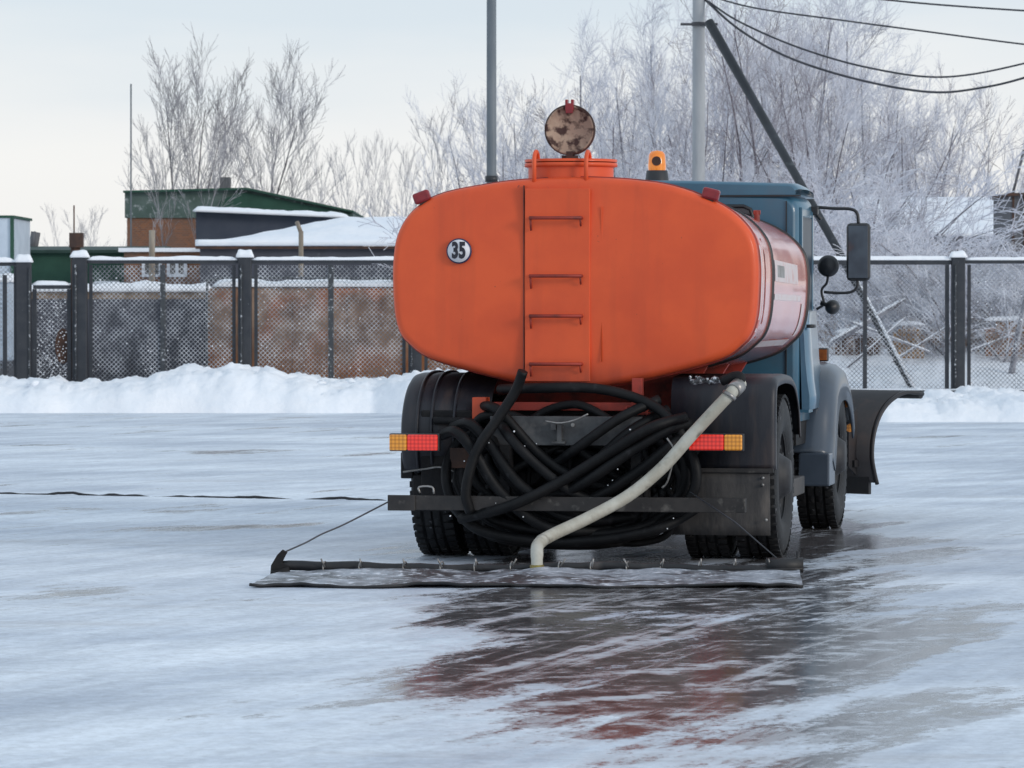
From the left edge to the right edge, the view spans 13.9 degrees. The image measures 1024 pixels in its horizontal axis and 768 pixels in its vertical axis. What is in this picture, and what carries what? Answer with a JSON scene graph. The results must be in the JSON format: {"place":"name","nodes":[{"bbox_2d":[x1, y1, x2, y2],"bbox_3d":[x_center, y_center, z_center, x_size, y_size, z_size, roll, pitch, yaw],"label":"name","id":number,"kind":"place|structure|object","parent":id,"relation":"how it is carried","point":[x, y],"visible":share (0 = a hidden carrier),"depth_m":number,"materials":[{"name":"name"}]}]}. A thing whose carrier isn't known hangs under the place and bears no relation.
{"place":"outdoors","nodes":[
{"label":"outdoors","id":0,"kind":"place"},
{"bbox_2d":[30,246,171,283],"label":"green shed","id":1,"kind":"structure","parent":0,"point":[51,263],"depth_m":83.97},
{"bbox_2d":[0,413,1023,767],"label":"icy lot","id":2,"kind":"structure","parent":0,"point":[152,629],"depth_m":20.32,"materials":[{"name":"ice"}]},
{"bbox_2d":[0,491,386,500],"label":"ground cable","id":3,"kind":"object","parent":2,"relation":"on","point":[258,497],"visible":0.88,"depth_m":34.14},
{"bbox_2d":[0,362,1023,421],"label":"snow bank","id":4,"kind":"structure","parent":2,"relation":"on","point":[230,387],"depth_m":60.60,"materials":[{"name":"snow"}]},
{"bbox_2d":[388,99,923,567],"bbox_3d":[1.018,-0.384,28.464,3.057,2.827,8.729,0,1,10],"label":"tanker truck","id":5,"kind":"object","parent":2,"relation":"on","point":[640,361],"visible":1,"depth_m":25.46,"materials":[{"name":"orange paint"}]},
{"bbox_2d":[249,492,803,588],"bbox_3d":[0.115,0.901,24.209,3.137,0.485,2.129,0,1,0],"label":"spray bar","id":6,"kind":"object","parent":5,"relation":"attached to","point":[773,572],"visible":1,"depth_m":23.96,"materials":[{"name":"metal"}]},
{"bbox_2d":[0,0,1023,245],"label":"sky","id":7,"kind":"structure","parent":0,"point":[68,68],"materials":[{"name":"white"}]},
{"bbox_2d":[814,269,1023,386],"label":"snowy slope","id":8,"kind":"structure","parent":0,"point":[924,362],"depth_m":65.32,"materials":[{"name":"snow"}]},
{"bbox_2d":[480,142,762,181],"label":"frosted shrub","id":9,"kind":"object","parent":8,"relation":"on","point":[636,166],"visible":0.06,"depth_m":81.48,"materials":[{"name":"white plant"}]},
{"bbox_2d":[621,145,964,276],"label":"frosted shrub","id":10,"kind":"object","parent":8,"relation":"on","point":[828,198],"visible":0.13,"depth_m":78.00,"materials":[{"name":"white plant"}]},
{"bbox_2d":[670,160,956,280],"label":"frosted shrub","id":11,"kind":"object","parent":8,"relation":"on","point":[843,175],"visible":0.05,"depth_m":74.52,"materials":[{"name":"white plant"}]},
{"bbox_2d":[705,167,939,255],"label":"frosted shrub","id":12,"kind":"object","parent":8,"relation":"on","point":[847,185],"visible":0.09,"depth_m":82.73,"materials":[{"name":"white plant"}]},
{"bbox_2d":[628,143,1023,269],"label":"frosted shrub","id":13,"kind":"object","parent":8,"relation":"on","point":[976,236],"visible":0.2,"depth_m":82.62,"materials":[{"name":"white plant"}]},
{"bbox_2d":[705,156,955,276],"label":"frosted shrub","id":14,"kind":"object","parent":8,"relation":"on","point":[935,182],"visible":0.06,"depth_m":79.65,"materials":[{"name":"white plant"}]},
{"bbox_2d":[731,149,957,269],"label":"frosted shrub","id":15,"kind":"object","parent":8,"relation":"on","point":[866,193],"visible":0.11,"depth_m":80.96,"materials":[{"name":"white plant"}]},
{"bbox_2d":[705,135,1023,268],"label":"frosted shrub","id":16,"kind":"object","parent":8,"relation":"on","point":[962,212],"visible":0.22,"depth_m":82.38,"materials":[{"name":"white plant"}]},
{"bbox_2d":[814,192,914,289],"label":"frosted shrub","id":17,"kind":"object","parent":8,"relation":"on","point":[895,209],"visible":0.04,"depth_m":74.42,"materials":[{"name":"white plant"}]},
{"bbox_2d":[814,182,926,255],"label":"frosted shrub","id":18,"kind":"object","parent":8,"relation":"on","point":[904,194],"visible":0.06,"depth_m":77.66,"materials":[{"name":"white plant"}]},
{"bbox_2d":[814,233,1021,327],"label":"frosted shrub","id":19,"kind":"object","parent":8,"relation":"on","point":[990,254],"visible":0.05,"depth_m":70.13,"materials":[{"name":"white plant"}]},
{"bbox_2d":[813,248,1023,349],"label":"frosted shrub","id":20,"kind":"object","parent":8,"relation":"on","point":[836,316],"visible":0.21,"depth_m":67.34,"materials":[{"name":"white plant"}]},
{"bbox_2d":[814,222,1022,335],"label":"frosted shrub","id":21,"kind":"object","parent":8,"relation":"on","point":[989,246],"visible":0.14,"depth_m":68.42,"materials":[{"name":"white plant"}]},
{"bbox_2d":[815,227,1021,331],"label":"frosted shrub","id":22,"kind":"object","parent":8,"relation":"on","point":[954,240],"visible":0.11,"depth_m":70.36,"materials":[{"name":"white plant"}]},
{"bbox_2d":[814,223,1023,359],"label":"frosted shrub","id":23,"kind":"object","parent":8,"relation":"on","point":[937,315],"visible":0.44,"depth_m":66.62,"materials":[{"name":"white plant"}]},
{"bbox_2d":[814,233,1023,350],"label":"frosted shrub","id":24,"kind":"object","parent":8,"relation":"on","point":[921,290],"visible":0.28,"depth_m":67.54,"materials":[{"name":"white plant"}]},
{"bbox_2d":[814,245,1023,343],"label":"frosted shrub","id":25,"kind":"object","parent":8,"relation":"on","point":[989,284],"visible":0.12,"depth_m":67.98,"materials":[{"name":"white plant"}]},
{"bbox_2d":[828,238,1022,335],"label":"frosted shrub","id":26,"kind":"object","parent":8,"relation":"on","point":[1013,247],"visible":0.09,"depth_m":68.90,"materials":[{"name":"white plant"}]},
{"bbox_2d":[829,219,1022,316],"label":"frosted shrub","id":27,"kind":"object","parent":8,"relation":"on","point":[927,251],"visible":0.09,"depth_m":72.44,"materials":[{"name":"white plant"}]},
{"bbox_2d":[838,222,1023,344],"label":"frosted shrub","id":28,"kind":"object","parent":8,"relation":"on","point":[936,253],"visible":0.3,"depth_m":66.83,"materials":[{"name":"white plant"}]},
{"bbox_2d":[868,235,1023,347],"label":"frosted shrub","id":29,"kind":"object","parent":8,"relation":"on","point":[984,313],"visible":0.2,"depth_m":67.17,"materials":[{"name":"white plant"}]},
{"bbox_2d":[850,387,1023,389],"bbox_3d":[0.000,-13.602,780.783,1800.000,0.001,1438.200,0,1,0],"label":"snowy ground","id":30,"kind":"structure","parent":0,"point":[908,388],"depth_m":63.14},
{"bbox_2d":[0,272,13,376],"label":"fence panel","id":31,"kind":"object","parent":30,"relation":"on","point":[11,296],"visible":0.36,"depth_m":65.00,"materials":[{"name":"grey metal"}]},
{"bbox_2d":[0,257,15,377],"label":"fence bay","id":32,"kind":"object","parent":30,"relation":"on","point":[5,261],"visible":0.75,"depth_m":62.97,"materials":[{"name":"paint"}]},
{"bbox_2d":[0,215,31,274],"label":"pale hut","id":33,"kind":"object","parent":30,"relation":"on","point":[14,236],"visible":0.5,"depth_m":79.97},
{"bbox_2d":[14,254,71,381],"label":"wire gate","id":34,"kind":"structure","parent":30,"relation":"on","point":[27,341],"depth_m":62.96,"materials":[{"name":"metal"}]},
{"bbox_2d":[69,205,83,339],"bbox_3d":[-6.555,-1.162,63.239,0.200,3.055,0.200,0,1,0],"label":"rusty post","id":35,"kind":"object","parent":30,"relation":"on","point":[76,241],"visible":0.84,"depth_m":63.14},
{"bbox_2d":[32,280,210,381],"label":"yard wall","id":36,"kind":"structure","parent":30,"relation":"on","point":[136,343],"depth_m":66.50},
{"bbox_2d":[130,84,131,245],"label":"antenna mast","id":37,"kind":"object","parent":30,"relation":"on","point":[130,165],"visible":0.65,"depth_m":91.91,"materials":[{"name":"grey metal"}]},
{"bbox_2d":[149,230,154,281],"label":"wooden post","id":38,"kind":"object","parent":30,"relation":"on","point":[151,243],"visible":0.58,"depth_m":69.93,"materials":[{"name":"grey wood"}]},
{"bbox_2d":[118,248,199,284],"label":"brick annex","id":39,"kind":"object","parent":30,"relation":"on","point":[144,252],"visible":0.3,"depth_m":81.97,"materials":[{"name":"brown brick"}]},
{"bbox_2d":[145,148,192,189],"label":"bare tree","id":40,"kind":"object","parent":30,"relation":"on","point":[156,174],"visible":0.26,"depth_m":99.27,"materials":[{"name":"grey plant"}]},
{"bbox_2d":[131,115,247,245],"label":"bare tree","id":41,"kind":"object","parent":30,"relation":"on","point":[215,175],"visible":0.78,"depth_m":90.06,"materials":[{"name":"grey plant"}]},
{"bbox_2d":[115,23,266,189],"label":"bare tree","id":42,"kind":"object","parent":30,"relation":"on","point":[181,107],"visible":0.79,"depth_m":104.16,"materials":[{"name":"grey plant"}]},
{"bbox_2d":[123,177,363,247],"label":"brick building","id":43,"kind":"structure","parent":30,"relation":"on","point":[143,214],"depth_m":94.88,"materials":[{"name":"brown brick"}]},
{"bbox_2d":[70,249,460,381],"bbox_3d":[-1.295,-0.838,62.992,10.650,2.417,0.226,0,1,0],"label":"chain link fence","id":44,"kind":"object","parent":30,"relation":"on","point":[83,259],"visible":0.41,"depth_m":62.98,"materials":[{"name":"metal"}]},
{"bbox_2d":[183,34,351,203],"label":"bare tree","id":45,"kind":"object","parent":30,"relation":"on","point":[281,109],"visible":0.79,"depth_m":105.42,"materials":[{"name":"grey plant"}]},
{"bbox_2d":[193,206,348,238],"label":"slate shed","id":46,"kind":"structure","parent":30,"relation":"on","point":[222,222],"depth_m":87.95,"materials":[{"name":"metal"}]},
{"bbox_2d":[195,216,406,287],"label":"snowy hangar","id":47,"kind":"structure","parent":30,"relation":"on","point":[343,237],"depth_m":77.97,"materials":[{"name":"snow"}]},
{"bbox_2d":[285,157,337,206],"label":"bare tree","id":48,"kind":"object","parent":30,"relation":"on","point":[318,183],"visible":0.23,"depth_m":127.46,"materials":[{"name":"grey plant"}]},
{"bbox_2d":[205,276,458,378],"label":"rusty container","id":49,"kind":"object","parent":30,"relation":"on","point":[339,323],"visible":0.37,"depth_m":65.20,"materials":[{"name":"metal"}]},
{"bbox_2d":[307,135,370,214],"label":"bare tree","id":50,"kind":"object","parent":30,"relation":"on","point":[316,153],"visible":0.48,"depth_m":131.33,"materials":[{"name":"grey plant"}]},
{"bbox_2d":[325,129,385,216],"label":"bare tree","id":51,"kind":"object","parent":30,"relation":"on","point":[375,158],"visible":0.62,"depth_m":133.94,"materials":[{"name":"grey plant"}]},
{"bbox_2d":[323,139,397,216],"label":"bare tree","id":52,"kind":"object","parent":30,"relation":"on","point":[381,181],"visible":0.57,"depth_m":127.71,"materials":[{"name":"grey plant"}]},
{"bbox_2d":[359,139,422,216],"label":"bare tree","id":53,"kind":"object","parent":30,"relation":"on","point":[369,157],"visible":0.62,"depth_m":130.98,"materials":[{"name":"grey plant"}]},
{"bbox_2d":[365,144,420,216],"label":"bare tree","id":54,"kind":"object","parent":30,"relation":"on","point":[388,178],"visible":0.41,"depth_m":134.27,"materials":[{"name":"grey plant"}]},
{"bbox_2d":[357,186,433,270],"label":"frosted shrub","id":55,"kind":"object","parent":30,"relation":"on","point":[369,213],"visible":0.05,"depth_m":65.55,"materials":[{"name":"white plant"}]},
{"bbox_2d":[393,157,426,216],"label":"bare tree","id":56,"kind":"object","parent":30,"relation":"on","point":[400,175],"visible":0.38,"depth_m":127.51,"materials":[{"name":"grey plant"}]},
{"bbox_2d":[408,106,458,194],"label":"bare tree","id":57,"kind":"object","parent":30,"relation":"on","point":[448,186],"visible":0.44,"depth_m":117.45,"materials":[{"name":"grey plant"}]},
{"bbox_2d":[423,97,499,192],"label":"bare tree","id":58,"kind":"object","parent":30,"relation":"on","point":[435,145],"visible":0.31,"depth_m":118.97,"materials":[{"name":"grey plant"}]},
{"bbox_2d":[402,69,561,204],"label":"frosted tree","id":59,"kind":"object","parent":30,"relation":"on","point":[451,161],"visible":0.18,"depth_m":111.03,"materials":[{"name":"white plant"}]},
{"bbox_2d":[485,0,497,182],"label":"utility pole","id":60,"kind":"object","parent":30,"relation":"on","point":[491,176],"visible":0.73,"depth_m":65.86,"materials":[{"name":"grey metal"}]},
{"bbox_2d":[454,111,535,186],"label":"bare tree","id":61,"kind":"object","parent":30,"relation":"on","point":[485,155],"visible":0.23,"depth_m":122.35,"materials":[{"name":"grey plant"}]},
{"bbox_2d":[467,75,551,178],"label":"frosted tree","id":62,"kind":"object","parent":30,"relation":"on","point":[506,123],"visible":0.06,"depth_m":123.51,"materials":[{"name":"white plant"}]},
{"bbox_2d":[440,66,597,185],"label":"frosted tree","id":63,"kind":"object","parent":30,"relation":"on","point":[484,117],"visible":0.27,"depth_m":104.75,"materials":[{"name":"white plant"}]},
{"bbox_2d":[474,79,595,182],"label":"bare tree","id":64,"kind":"object","parent":30,"relation":"on","point":[526,132],"visible":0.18,"depth_m":104.96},
{"bbox_2d":[470,55,635,178],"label":"frosted tree","id":65,"kind":"object","parent":30,"relation":"on","point":[548,108],"visible":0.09,"depth_m":119.21,"materials":[{"name":"white plant"}]},
{"bbox_2d":[442,38,722,186],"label":"frosted tree","id":66,"kind":"object","parent":30,"relation":"on","point":[480,144],"visible":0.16,"depth_m":111.43,"materials":[{"name":"white plant"}]},
{"bbox_2d":[535,43,684,178],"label":"frosted tree","id":67,"kind":"object","parent":30,"relation":"on","point":[602,125],"visible":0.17,"depth_m":99.63,"materials":[{"name":"white plant"}]},
{"bbox_2d":[527,1,753,180],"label":"frosted tree","id":68,"kind":"object","parent":30,"relation":"on","point":[598,81],"visible":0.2,"depth_m":108.01,"materials":[{"name":"white plant"}]},
{"bbox_2d":[531,26,750,180],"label":"bare tree","id":69,"kind":"object","parent":30,"relation":"on","point":[670,125],"visible":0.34,"depth_m":92.19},
{"bbox_2d":[571,17,724,180],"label":"frosted tree","id":70,"kind":"object","parent":30,"relation":"on","point":[624,165],"visible":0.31,"depth_m":96.00,"materials":[{"name":"white plant"}]},
{"bbox_2d":[594,47,709,177],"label":"frosted tree","id":71,"kind":"object","parent":30,"relation":"on","point":[648,114],"visible":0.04,"depth_m":119.23,"materials":[{"name":"white plant"}]},
{"bbox_2d":[524,48,831,181],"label":"bare tree","id":72,"kind":"object","parent":30,"relation":"on","point":[709,150],"visible":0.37,"depth_m":87.07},
{"bbox_2d":[680,0,717,180],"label":"utility pole","id":73,"kind":"object","parent":30,"relation":"on","point":[697,24],"visible":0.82,"depth_m":67.84,"materials":[{"name":"grey concrete"}]},
{"bbox_2d":[704,0,1023,92],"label":"power line","id":74,"kind":"object","parent":73,"relation":"attached to","point":[813,66],"visible":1,"depth_m":66.27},
{"bbox_2d":[708,0,1023,77],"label":"power line","id":75,"kind":"object","parent":73,"relation":"attached to","point":[790,44],"visible":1,"depth_m":66.01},
{"bbox_2d":[722,0,1023,44],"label":"power line","id":76,"kind":"object","parent":73,"relation":"attached to","point":[874,24],"visible":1,"depth_m":65.97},
{"bbox_2d":[591,43,838,188],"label":"frosted tree","id":77,"kind":"object","parent":30,"relation":"on","point":[654,122],"visible":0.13,"depth_m":91.89,"materials":[{"name":"white plant"}]},
{"bbox_2d":[601,0,848,180],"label":"frosted tree","id":78,"kind":"object","parent":30,"relation":"on","point":[652,46],"visible":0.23,"depth_m":104.17,"materials":[{"name":"white plant"}]},
{"bbox_2d":[667,0,823,178],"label":"frosted tree","id":79,"kind":"object","parent":30,"relation":"on","point":[688,51],"visible":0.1,"depth_m":120.40,"materials":[{"name":"white plant"}]},
{"bbox_2d":[624,0,913,180],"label":"frosted tree","id":80,"kind":"object","parent":30,"relation":"on","point":[726,31],"visible":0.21,"depth_m":100.82,"materials":[{"name":"white plant"}]},
{"bbox_2d":[636,0,927,213],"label":"bare tree","id":81,"kind":"object","parent":30,"relation":"on","point":[727,86],"visible":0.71,"depth_m":86.10,"materials":[{"name":"plant"}]},
{"bbox_2d":[705,0,915,232],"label":"frosted tree","id":82,"kind":"object","parent":30,"relation":"on","point":[782,67],"visible":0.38,"depth_m":93.63,"materials":[{"name":"white plant"}]},
{"bbox_2d":[705,19,915,387],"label":"brace pole","id":83,"kind":"object","parent":30,"relation":"on","point":[736,70],"visible":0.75,"depth_m":66.13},
{"bbox_2d":[705,0,929,202],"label":"frosted tree","id":84,"kind":"object","parent":30,"relation":"on","point":[795,23],"visible":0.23,"depth_m":98.55,"materials":[{"name":"white plant"}]},
{"bbox_2d":[710,0,954,229],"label":"bare tree","id":85,"kind":"object","parent":30,"relation":"on","point":[800,108],"visible":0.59,"depth_m":88.48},
{"bbox_2d":[710,6,958,255],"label":"frosted tree","id":86,"kind":"object","parent":30,"relation":"on","point":[851,83],"visible":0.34,"depth_m":86.69,"materials":[{"name":"grey plant"}]},
{"bbox_2d":[749,8,950,225],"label":"frosted tree","id":87,"kind":"object","parent":30,"relation":"on","point":[863,97],"visible":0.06,"depth_m":117.69,"materials":[{"name":"grey plant"}]},
{"bbox_2d":[705,69,999,249],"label":"bare tree","id":88,"kind":"object","parent":30,"relation":"on","point":[838,167],"visible":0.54,"depth_m":84.48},
{"bbox_2d":[834,328,878,355],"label":"plank stack","id":89,"kind":"object","parent":30,"relation":"on","point":[856,351],"visible":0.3,"depth_m":66.62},
{"bbox_2d":[760,0,963,206],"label":"frosted tree","id":90,"kind":"object","parent":30,"relation":"on","point":[912,132],"visible":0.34,"depth_m":96.67,"materials":[{"name":"white plant"}]},
{"bbox_2d":[827,298,905,347],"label":"fallen trunk","id":91,"kind":"object","parent":30,"relation":"on","point":[881,311],"visible":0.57,"depth_m":66.05,"materials":[{"name":"wood"}]},
{"bbox_2d":[763,80,1023,201],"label":"bare tree","id":92,"kind":"object","parent":30,"relation":"on","point":[906,160],"visible":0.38,"depth_m":96.47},
{"bbox_2d":[779,52,1023,210],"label":"frosted tree","id":93,"kind":"object","parent":30,"relation":"on","point":[949,117],"visible":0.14,"depth_m":97.32,"materials":[{"name":"grey plant"}]},
{"bbox_2d":[840,62,972,196],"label":"frosted tree","id":94,"kind":"object","parent":30,"relation":"on","point":[884,113],"visible":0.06,"depth_m":118.07,"materials":[{"name":"grey plant"}]},
{"bbox_2d":[892,321,924,358],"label":"plank stack","id":95,"kind":"object","parent":30,"relation":"on","point":[919,356],"visible":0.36,"depth_m":66.51,"materials":[{"name":"brown wood"}]},
{"bbox_2d":[810,39,1010,196],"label":"frosted tree","id":96,"kind":"object","parent":30,"relation":"on","point":[931,137],"visible":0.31,"depth_m":97.52,"materials":[{"name":"grey plant"}]},
{"bbox_2d":[814,250,1023,390],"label":"chain link fence","id":97,"kind":"object","parent":30,"relation":"on","point":[957,261],"visible":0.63,"depth_m":63.00,"materials":[{"name":"metal"}]},
{"bbox_2d":[814,196,1023,361],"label":"frosted shrub","id":98,"kind":"object","parent":30,"relation":"on","point":[911,280],"visible":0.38,"depth_m":66.05,"materials":[{"name":"white plant"}]},
{"bbox_2d":[856,197,992,267],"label":"snowy roof house","id":99,"kind":"structure","parent":30,"relation":"on","point":[981,223],"depth_m":93.11,"materials":[{"name":"snow"}]},
{"bbox_2d":[856,74,1023,196],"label":"frosted tree","id":100,"kind":"object","parent":30,"relation":"on","point":[971,149],"visible":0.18,"depth_m":97.80,"materials":[{"name":"grey plant"}]},
{"bbox_2d":[865,113,1023,196],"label":"bare tree","id":101,"kind":"object","parent":30,"relation":"on","point":[938,159],"visible":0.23,"depth_m":99.38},
{"bbox_2d":[890,81,1023,196],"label":"frosted tree","id":102,"kind":"object","parent":30,"relation":"on","point":[950,154],"visible":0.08,"depth_m":99.54,"materials":[{"name":"grey plant"}]},
{"bbox_2d":[949,301,1023,361],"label":"brown bush","id":103,"kind":"object","parent":30,"relation":"on","point":[996,337],"visible":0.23,"depth_m":66.50,"materials":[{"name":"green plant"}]},
{"bbox_2d":[984,316,1023,355],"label":"plank stack","id":104,"kind":"object","parent":30,"relation":"on","point":[990,318],"visible":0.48,"depth_m":66.81,"materials":[{"name":"wood"}]},
{"bbox_2d":[990,150,1023,270],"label":"wooden hut","id":105,"kind":"object","parent":30,"relation":"on","point":[1014,197],"visible":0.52,"depth_m":85.96,"materials":[{"name":"grey wood"}]},
{"bbox_2d":[1008,296,1023,373],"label":"fallen trunk","id":106,"kind":"object","parent":30,"relation":"on","point":[1014,350],"visible":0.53,"depth_m":65.07,"materials":[{"name":"wood"}]},
{"bbox_2d":[884,0,1023,11],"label":"power line","id":107,"kind":"object","parent":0,"point":[956,5],"visible":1,"depth_m":65.61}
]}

